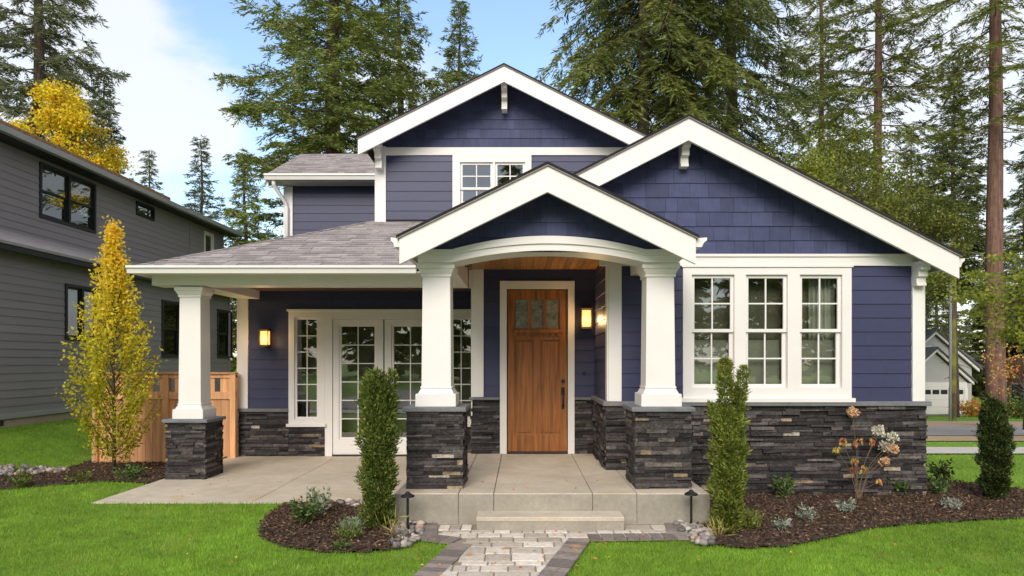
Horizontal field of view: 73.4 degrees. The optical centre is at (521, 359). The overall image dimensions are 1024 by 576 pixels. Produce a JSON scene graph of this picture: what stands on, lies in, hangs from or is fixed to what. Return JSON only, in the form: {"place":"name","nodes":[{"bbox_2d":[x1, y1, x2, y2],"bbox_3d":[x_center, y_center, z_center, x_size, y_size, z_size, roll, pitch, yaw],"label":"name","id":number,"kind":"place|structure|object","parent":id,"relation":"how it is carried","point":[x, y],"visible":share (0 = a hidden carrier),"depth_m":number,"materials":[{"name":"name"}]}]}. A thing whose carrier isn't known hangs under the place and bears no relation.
{"place":"outdoors","nodes":[
{"label":"outdoors","id":0,"kind":"place"},
{"bbox_2d":[92,456,406,503],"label":"patio","id":1,"kind":"structure","parent":0,"point":[251,479],"depth_m":9.66,"materials":[{"name":"concrete"}]},
{"bbox_2d":[0,369,1023,575],"bbox_3d":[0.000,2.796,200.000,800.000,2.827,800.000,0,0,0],"label":"ground","id":2,"kind":"structure","parent":0,"point":[945,443],"depth_m":6.45,"materials":[{"name":"green plant"}]},
{"bbox_2d":[0,0,132,153],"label":"fir tree","id":3,"kind":"object","parent":2,"relation":"on","point":[39,47],"visible":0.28,"depth_m":34.52,"materials":[{"name":"green plant"}]},
{"bbox_2d":[1,77,139,175],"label":"maple tree","id":4,"kind":"object","parent":2,"relation":"on","point":[64,114],"visible":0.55,"depth_m":30.12,"materials":[{"name":"yellow plant"}]},
{"bbox_2d":[82,66,134,180],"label":"fir tree","id":5,"kind":"object","parent":2,"relation":"on","point":[116,130],"visible":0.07,"depth_m":41.95,"materials":[{"name":"green plant"}]},
{"bbox_2d":[0,456,226,488],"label":"mulch bed","id":6,"kind":"object","parent":2,"relation":"on","point":[96,477],"visible":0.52,"depth_m":10.29,"materials":[{"name":"soil"}]},
{"bbox_2d":[7,466,34,488],"bbox_3d":[-6.791,1.604,9.326,0.333,0.315,0.321,0,0,0],"label":"leafy shrub","id":7,"kind":"object","parent":6,"relation":"on","point":[24,478],"visible":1,"depth_m":9.32,"materials":[{"name":"green plant"}]},
{"bbox_2d":[64,468,94,482],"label":"shrub","id":8,"kind":"object","parent":6,"relation":"on","point":[78,477],"visible":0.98,"depth_m":9.79,"materials":[{"name":"green plant"}]},
{"bbox_2d":[54,215,167,471],"bbox_3d":[-6.524,-0.199,11.007,1.559,4.236,1.539,0,0,0],"label":"columnar maple","id":9,"kind":"object","parent":6,"relation":"on","point":[112,268],"visible":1,"depth_m":10.91,"materials":[{"name":"yellow plant"}]},
{"bbox_2d":[111,464,149,479],"bbox_3d":[-5.697,1.608,10.030,0.445,0.331,0.443,0,0,36],"label":"leafy shrub","id":10,"kind":"object","parent":6,"relation":"on","point":[131,472],"visible":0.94,"depth_m":9.99,"materials":[{"name":"green plant"}]},
{"bbox_2d":[92,372,237,462],"bbox_3d":[-6.353,1.041,12.255,2.550,1.637,0.150,0,0,0],"label":"cedar fence","id":11,"kind":"object","parent":6,"relation":"on","point":[152,448],"visible":0.45,"depth_m":12.25,"materials":[{"name":"brown wood"}]},
{"bbox_2d":[0,463,715,548],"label":"river rocks","id":12,"kind":"object","parent":6,"relation":"on","point":[694,528],"visible":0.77,"depth_m":6.91,"materials":[{"name":"grey stone"}]},
{"bbox_2d":[0,458,1023,552],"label":"mulch chips","id":13,"kind":"object","parent":6,"relation":"on","point":[281,527],"visible":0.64,"depth_m":7.67,"materials":[{"name":"brown wood"}]},
{"bbox_2d":[0,119,243,427],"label":"gray house","id":14,"kind":"structure","parent":2,"relation":"on","point":[57,202],"depth_m":16.14,"materials":[{"name":"grey wood"}]},
{"bbox_2d":[39,162,95,233],"bbox_3d":[-11.113,-3.920,16.836,0.105,1.280,2.081,0,0,0],"label":"window","id":15,"kind":"structure","parent":14,"relation":"in","point":[65,198],"depth_m":16.78,"materials":[{"name":"black glass"}]},
{"bbox_2d":[64,283,99,340],"bbox_3d":[-10.510,-1.110,16.407,0.100,1.300,1.257,0,0,0],"label":"window","id":16,"kind":"structure","parent":14,"relation":"in","point":[74,294],"depth_m":16.21,"materials":[{"name":"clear glass"}]},
{"bbox_2d":[136,201,154,220],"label":"window","id":17,"kind":"structure","parent":14,"relation":"in","point":[143,210],"depth_m":20.27,"materials":[{"name":"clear glass"}]},
{"bbox_2d":[161,299,179,357],"bbox_3d":[-10.512,-0.910,20.566,0.105,1.700,1.098,0,0,0],"label":"window","id":18,"kind":"structure","parent":14,"relation":"in","point":[170,309],"depth_m":20.60,"materials":[{"name":"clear glass"}]},
{"bbox_2d":[204,231,213,251],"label":"window","id":19,"kind":"structure","parent":14,"relation":"in","point":[208,237],"depth_m":24.42,"materials":[{"name":"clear glass"}]},
{"bbox_2d":[217,309,232,357],"bbox_3d":[-10.512,-0.910,24.280,0.105,1.700,1.224,0,0,0],"label":"window","id":20,"kind":"structure","parent":14,"relation":"in","point":[222,315],"depth_m":24.26,"materials":[{"name":"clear glass"}]},
{"bbox_2d":[135,150,163,193],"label":"fir tree","id":21,"kind":"object","parent":2,"relation":"on","point":[149,161],"visible":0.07,"depth_m":51.95,"materials":[{"name":"green plant"}]},
{"bbox_2d":[182,135,236,357],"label":"fir tree","id":22,"kind":"object","parent":2,"relation":"on","point":[202,201],"visible":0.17,"depth_m":43.89,"materials":[{"name":"green plant"}]},
{"bbox_2d":[222,147,272,371],"bbox_3d":[-16.076,-5.325,40.190,6.375,13.813,6.006,0,0,0],"label":"fir tree","id":23,"kind":"object","parent":2,"relation":"on","point":[246,227],"visible":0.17,"depth_m":39.76,"materials":[{"name":"green plant"}]},
{"bbox_2d":[257,502,414,552],"bbox_3d":[-1.951,1.728,7.269,1.900,0.040,2.250,0,0,0],"label":"mulch bed","id":24,"kind":"object","parent":2,"relation":"on","point":[380,546],"visible":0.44,"depth_m":6.73,"materials":[{"name":"soil"}]},
{"bbox_2d":[288,497,321,524],"bbox_3d":[-2.285,1.588,7.235,0.355,0.332,0.324,0,0,-10],"label":"leafy shrub","id":25,"kind":"object","parent":24,"relation":"on","point":[303,514],"visible":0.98,"depth_m":7.18,"materials":[{"name":"green plant"}]},
{"bbox_2d":[300,486,332,514],"bbox_3d":[-2.254,1.561,7.611,0.311,0.385,0.407,0,0,0],"label":"leafy shrub","id":26,"kind":"object","parent":24,"relation":"on","point":[315,498],"visible":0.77,"depth_m":7.59,"materials":[{"name":"green plant"}]},
{"bbox_2d":[329,539,352,552],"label":"shrub","id":27,"kind":"object","parent":24,"relation":"on","point":[341,545],"visible":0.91,"depth_m":6.27,"materials":[{"name":"green plant"}]},
{"bbox_2d":[331,524,364,540],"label":"shrub","id":28,"kind":"object","parent":24,"relation":"on","point":[352,534],"visible":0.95,"depth_m":6.58,"materials":[{"name":"green plant"}]},
{"bbox_2d":[335,513,365,531],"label":"lavender clump","id":29,"kind":"object","parent":24,"relation":"on","point":[353,523],"visible":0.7,"depth_m":6.83,"materials":[{"name":"green plant"}]},
{"bbox_2d":[353,366,402,530],"bbox_3d":[-1.457,0.907,6.935,0.522,1.708,0.507,0,0,0],"label":"columnar yew","id":30,"kind":"object","parent":24,"relation":"on","point":[378,403],"visible":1,"depth_m":6.85,"materials":[{"name":"green plant"}]},
{"bbox_2d":[374,504,411,537],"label":"yellow grass","id":31,"kind":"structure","parent":24,"relation":"on","point":[391,528],"depth_m":6.62,"materials":[{"name":"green plant"}]},
{"bbox_2d":[401,491,414,528],"bbox_3d":[-1.152,1.587,6.960,0.140,0.505,0.139,0,0,0],"label":"path light","id":32,"kind":"object","parent":24,"relation":"on","point":[407,495],"visible":0.94,"depth_m":6.95,"materials":[{"name":"black metal"}]},
{"bbox_2d":[209,0,463,246],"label":"fir tree","id":33,"kind":"object","parent":2,"relation":"on","point":[352,30],"visible":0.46,"depth_m":26.46,"materials":[{"name":"green plant"}]},
{"bbox_2d":[350,0,441,153],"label":"fir tree","id":34,"kind":"object","parent":2,"relation":"on","point":[413,43],"visible":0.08,"depth_m":32.75,"materials":[{"name":"green plant"}]},
{"bbox_2d":[428,0,482,98],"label":"fir tree","id":35,"kind":"object","parent":2,"relation":"on","point":[462,10],"visible":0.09,"depth_m":37.82,"materials":[{"name":"green plant"}]},
{"bbox_2d":[47,460,985,574],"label":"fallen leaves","id":36,"kind":"object","parent":2,"relation":"on","point":[537,533],"visible":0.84,"depth_m":6.56,"materials":[{"name":"brown plant"}]},
{"bbox_2d":[125,63,964,495],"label":"craftsman house","id":37,"kind":"structure","parent":2,"relation":"on","point":[459,257],"depth_m":8.98,"materials":[{"name":"blue wood"}]},
{"bbox_2d":[258,329,271,346],"bbox_3d":[-4.590,-0.397,12.318,0.172,0.330,0.199,0,0,0],"label":"wall lantern","id":38,"kind":"object","parent":37,"relation":"attached to","point":[264,337],"depth_m":12.24,"materials":[{"name":"yellow glass"}]},
{"bbox_2d":[286,311,325,426],"bbox_3d":[-3.876,0.152,12.418,0.715,2.112,0.144,0,0,0],"label":"sidelight window","id":39,"kind":"structure","parent":37,"relation":"in","point":[293,316],"depth_m":12.40,"materials":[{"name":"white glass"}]},
{"bbox_2d":[333,319,383,453],"bbox_3d":[-2.952,0.490,12.462,0.909,2.439,0.080,0,0,0],"label":"french door","id":40,"kind":"structure","parent":37,"relation":"in","point":[341,445],"depth_m":12.42,"materials":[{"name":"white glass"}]},
{"bbox_2d":[385,319,421,453],"bbox_3d":[-2.020,0.490,12.462,0.909,2.439,0.080,0,0,0],"label":"french door","id":41,"kind":"structure","parent":37,"relation":"in","point":[390,324],"depth_m":12.42,"materials":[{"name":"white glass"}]},
{"bbox_2d":[453,311,470,426],"bbox_3d":[-1.096,0.152,12.418,0.715,2.112,0.144,0,0,0],"label":"sidelight window","id":42,"kind":"structure","parent":37,"relation":"in","point":[457,315],"depth_m":12.43,"materials":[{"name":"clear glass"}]},
{"bbox_2d":[452,155,530,206],"bbox_3d":[-0.531,-3.119,12.446,1.424,1.153,0.099,0,0,0],"label":"window","id":43,"kind":"structure","parent":37,"relation":"in","point":[458,161],"depth_m":12.40,"materials":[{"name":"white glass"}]},
{"bbox_2d":[508,290,566,450],"bbox_3d":[0.240,0.164,10.314,0.893,2.433,0.132,0,0,0],"label":"front door","id":44,"kind":"structure","parent":37,"relation":"in","point":[537,319],"depth_m":10.34,"materials":[{"name":"brown wood"}]},
{"bbox_2d":[580,308,592,329],"bbox_3d":[0.964,-0.619,10.227,0.172,0.330,0.199,0,0,0],"label":"wall lantern","id":45,"kind":"object","parent":37,"relation":"attached to","point":[585,318],"depth_m":10.15,"materials":[{"name":"yellow glass"}]},
{"bbox_2d":[682,268,855,401],"bbox_3d":[3.144,-0.334,8.921,2.214,1.753,0.389,0,0,0],"label":"window","id":46,"kind":"structure","parent":37,"relation":"in","point":[733,313],"depth_m":8.85,"materials":[{"name":"white glass"}]},
{"bbox_2d":[477,522,623,530],"bbox_3d":[0.295,1.739,7.104,1.494,0.202,0.284,0,0,0],"label":"step riser","id":47,"kind":"object","parent":2,"relation":"on","point":[544,526],"visible":0.36,"depth_m":6.96,"materials":[{"name":"concrete"}]},
{"bbox_2d":[476,511,623,521],"bbox_3d":[0.295,1.616,7.101,1.502,0.048,0.293,0,0,0],"label":"porch step","id":48,"kind":"object","parent":47,"relation":"on","point":[550,516],"visible":1,"depth_m":6.98,"materials":[{"name":"concrete"}]},
{"bbox_2d":[437,524,664,575],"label":"paver bedding","id":49,"kind":"object","parent":2,"relation":"on","point":[474,526],"visible":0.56,"depth_m":6.63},
{"bbox_2d":[413,523,688,575],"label":"paver border","id":50,"kind":"object","parent":49,"relation":"on","point":[560,561],"visible":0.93,"depth_m":6.33,"materials":[{"name":"grey stone"}]},
{"bbox_2d":[438,525,665,575],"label":"paver path","id":51,"kind":"structure","parent":49,"relation":"on","point":[526,557],"depth_m":6.31,"materials":[{"name":"beige stone"}]},
{"bbox_2d":[394,482,709,524],"bbox_3d":[0.326,1.655,8.025,3.336,0.470,1.550,0,0,0],"label":"porch foundation","id":52,"kind":"object","parent":2,"relation":"on","point":[632,508],"visible":0.47,"depth_m":7.25,"materials":[{"name":"concrete"}]},
{"bbox_2d":[395,453,708,511],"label":"porch slab","id":53,"kind":"structure","parent":52,"relation":"on","point":[534,473],"depth_m":8.16,"materials":[{"name":"concrete"}]},
{"bbox_2d":[535,0,769,140],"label":"fir tree","id":54,"kind":"object","parent":2,"relation":"on","point":[639,109],"visible":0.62,"depth_m":24.16,"materials":[{"name":"green plant"}]},
{"bbox_2d":[558,0,799,146],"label":"fir tree","id":55,"kind":"object","parent":2,"relation":"on","point":[632,29],"visible":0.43,"depth_m":24.76,"materials":[{"name":"green plant"}]},
{"bbox_2d":[649,0,836,164],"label":"fir tree","id":56,"kind":"object","parent":2,"relation":"on","point":[775,96],"visible":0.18,"depth_m":27.53,"materials":[{"name":"green plant"}]},
{"bbox_2d":[738,111,857,195],"bbox_3d":[9.640,-3.397,27.302,7.498,12.725,6.635,0,0,0],"label":"maple tree","id":57,"kind":"object","parent":2,"relation":"on","point":[812,171],"visible":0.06,"depth_m":26.44,"materials":[{"name":"green plant"}]},
{"bbox_2d":[763,0,905,200],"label":"pine tree","id":58,"kind":"object","parent":2,"relation":"on","point":[820,4],"visible":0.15,"depth_m":37.56,"materials":[{"name":"green plant"}]},
{"bbox_2d":[705,480,1023,547],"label":"mulch bed","id":59,"kind":"object","parent":2,"relation":"on","point":[833,526],"visible":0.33,"depth_m":7.61,"materials":[{"name":"soil"}]},
{"bbox_2d":[684,489,697,523],"bbox_3d":[1.746,1.587,7.063,0.140,0.505,0.140,0,0,0],"label":"path light","id":60,"kind":"object","parent":59,"relation":"on","point":[690,492],"visible":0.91,"depth_m":7.05,"materials":[{"name":"black metal"}]},
{"bbox_2d":[702,517,735,537],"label":"yellow grass","id":61,"kind":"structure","parent":59,"relation":"on","point":[718,531],"depth_m":6.69,"materials":[{"name":"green plant"}]},
{"bbox_2d":[703,356,752,532],"bbox_3d":[2.064,0.853,6.877,0.497,1.819,0.484,0,0,22],"label":"columnar yew","id":62,"kind":"object","parent":59,"relation":"on","point":[727,443],"visible":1,"depth_m":6.82,"materials":[{"name":"green plant"}]},
{"bbox_2d":[740,505,769,529],"bbox_3d":[2.317,1.617,7.002,0.349,0.272,0.299,0,0,-32],"label":"heather clump","id":63,"kind":"object","parent":59,"relation":"on","point":[750,519],"visible":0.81,"depth_m":6.98,"materials":[{"name":"green plant"}]},
{"bbox_2d":[771,517,791,529],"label":"silver plant","id":64,"kind":"object","parent":59,"relation":"on","point":[785,524],"visible":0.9,"depth_m":6.94,"materials":[{"name":"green plant"}]},
{"bbox_2d":[768,473,796,497],"bbox_3d":[3.283,1.581,8.601,0.336,0.345,0.296,0,0,0],"label":"leafy shrub","id":65,"kind":"object","parent":59,"relation":"on","point":[780,483],"visible":1,"depth_m":8.56,"materials":[{"name":"green plant"}]},
{"bbox_2d":[795,501,822,521],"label":"silver plant","id":66,"kind":"object","parent":59,"relation":"on","point":[809,515],"visible":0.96,"depth_m":7.36,"materials":[{"name":"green plant"}]},
{"bbox_2d":[831,497,855,512],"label":"silver plant","id":67,"kind":"object","parent":59,"relation":"on","point":[848,506],"visible":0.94,"depth_m":7.73,"materials":[{"name":"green plant"}]},
{"bbox_2d":[832,406,899,498],"bbox_3d":[4.242,1.160,8.521,0.855,1.184,0.325,0,0,0],"label":"hydrangea","id":68,"kind":"object","parent":59,"relation":"on","point":[888,446],"visible":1,"depth_m":8.50,"materials":[{"name":"beige plant"}]},
{"bbox_2d":[886,477,913,494],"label":"leafy shrub","id":69,"kind":"object","parent":59,"relation":"on","point":[901,486],"visible":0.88,"depth_m":8.74,"materials":[{"name":"green plant"}]},
{"bbox_2d":[927,473,954,493],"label":"leafy shrub","id":70,"kind":"object","parent":59,"relation":"on","point":[941,486],"visible":0.97,"depth_m":8.83,"materials":[{"name":"green plant"}]},
{"bbox_2d":[927,458,958,481],"bbox_3d":[5.882,1.574,9.626,0.385,0.394,0.399,0,0,0],"label":"leafy shrub","id":71,"kind":"object","parent":59,"relation":"on","point":[936,470],"visible":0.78,"depth_m":9.59,"materials":[{"name":"green plant"}]},
{"bbox_2d":[939,494,963,509],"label":"silver plant","id":72,"kind":"object","parent":59,"relation":"on","point":[953,504],"visible":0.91,"depth_m":7.93,"materials":[{"name":"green plant"}]},
{"bbox_2d":[970,393,1016,499],"bbox_3d":[5.878,1.079,8.542,0.502,1.364,0.470,0,0,41],"label":"columnar yew","id":73,"kind":"object","parent":59,"relation":"on","point":[995,437],"visible":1,"depth_m":8.46,"materials":[{"name":"green plant"}]},
{"bbox_2d":[781,0,996,221],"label":"pine tree","id":74,"kind":"object","parent":2,"relation":"on","point":[878,73],"visible":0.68,"depth_m":31.41,"materials":[{"name":"green plant"}]},
{"bbox_2d":[889,133,971,344],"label":"fir tree","id":75,"kind":"object","parent":2,"relation":"on","point":[943,326],"visible":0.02,"depth_m":53.50,"materials":[{"name":"green plant"}]},
{"bbox_2d":[862,0,1023,415],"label":"pine tree","id":76,"kind":"object","parent":2,"relation":"on","point":[994,127],"visible":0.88,"depth_m":29.87,"materials":[{"name":"green plant"}]},
{"bbox_2d":[925,329,984,414],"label":"gabled garage house","id":77,"kind":"structure","parent":2,"relation":"on","point":[936,375],"depth_m":50.00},
{"bbox_2d":[925,388,947,413],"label":"garage door","id":78,"kind":"structure","parent":77,"relation":"in","point":[938,397],"depth_m":49.94,"materials":[{"name":"white metal"}]},
{"bbox_2d":[959,388,963,413],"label":"garage door","id":79,"kind":"structure","parent":77,"relation":"in","point":[961,390],"depth_m":49.94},
{"bbox_2d":[925,276,984,370],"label":"fir tree","id":80,"kind":"object","parent":2,"relation":"on","point":[945,317],"visible":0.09,"depth_m":72.80,"materials":[{"name":"green plant"}]},
{"bbox_2d":[946,236,972,420],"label":"tree","id":81,"kind":"object","parent":2,"relation":"on","point":[952,371],"visible":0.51,"depth_m":37.85,"materials":[{"name":"brown wood"}]},
{"bbox_2d":[896,65,1023,417],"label":"fir tree","id":82,"kind":"object","parent":2,"relation":"on","point":[953,158],"visible":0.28,"depth_m":45.39,"materials":[{"name":"green plant"}]},
{"bbox_2d":[947,395,980,416],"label":"roadside shrub","id":83,"kind":"object","parent":2,"relation":"on","point":[973,410],"visible":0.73,"depth_m":47.49,"materials":[{"name":"orange plant"}]},
{"bbox_2d":[926,421,1023,440],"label":"gravel verge","id":84,"kind":"structure","parent":2,"relation":"on","point":[960,437],"depth_m":22.11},
{"bbox_2d":[785,108,954,226],"bbox_3d":[13.580,-3.651,29.164,7.238,13.408,7.373,0,0,0],"label":"maple tree","id":85,"kind":"object","parent":84,"relation":"on","point":[884,202],"visible":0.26,"depth_m":27.90,"materials":[{"name":"green plant"}]},
{"bbox_2d":[883,169,985,307],"bbox_3d":[18.867,-2.988,33.979,6.809,12.668,7.086,0,0,0],"label":"maple tree","id":86,"kind":"object","parent":84,"relation":"on","point":[931,221],"visible":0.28,"depth_m":32.53,"materials":[{"name":"green plant"}]},
{"bbox_2d":[971,343,1023,429],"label":"maple tree","id":87,"kind":"object","parent":84,"relation":"on","point":[1021,382],"visible":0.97,"depth_m":26.04,"materials":[{"name":"green plant"}]},
{"bbox_2d":[933,236,1023,354],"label":"maple tree","id":88,"kind":"object","parent":2,"relation":"on","point":[1016,333],"visible":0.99,"depth_m":19.24,"materials":[{"name":"green plant"}]},
{"bbox_2d":[958,280,1018,396],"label":"fir tree","id":89,"kind":"object","parent":2,"relation":"on","point":[978,389],"visible":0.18,"depth_m":79.76,"materials":[{"name":"green plant"}]},
{"bbox_2d":[972,329,1023,414],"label":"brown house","id":90,"kind":"structure","parent":2,"relation":"on","point":[1015,362],"depth_m":53.87,"materials":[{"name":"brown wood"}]},
{"bbox_2d":[1011,383,1023,402],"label":"window","id":91,"kind":"structure","parent":90,"relation":"in","point":[1018,394],"depth_m":53.33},
{"bbox_2d":[974,30,1023,339],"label":"fir tree","id":92,"kind":"object","parent":2,"relation":"on","point":[1019,192],"visible":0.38,"depth_m":33.51,"materials":[{"name":"green plant"}]},
{"bbox_2d":[974,156,1023,378],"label":"fir tree","id":93,"kind":"object","parent":2,"relation":"on","point":[1015,223],"visible":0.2,"depth_m":70.22,"materials":[{"name":"green plant"}]},
{"bbox_2d":[1007,392,1023,418],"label":"roadside shrub","id":94,"kind":"object","parent":2,"relation":"on","point":[1018,409],"visible":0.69,"depth_m":43.22,"materials":[{"name":"green plant"}]},
{"bbox_2d":[0,0,1023,357],"label":"sky","id":95,"kind":"structure","parent":0,"point":[171,50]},
{"bbox_2d":[926,426,1023,434],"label":"road","id":96,"kind":"structure","parent":0,"point":[948,430],"depth_m":25.32,"materials":[{"name":"grey asphalt"}]},
{"bbox_2d":[926,447,1023,452],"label":"sidewalk","id":97,"kind":"structure","parent":0,"point":[958,449],"depth_m":15.43,"materials":[{"name":"concrete"}]}
]}

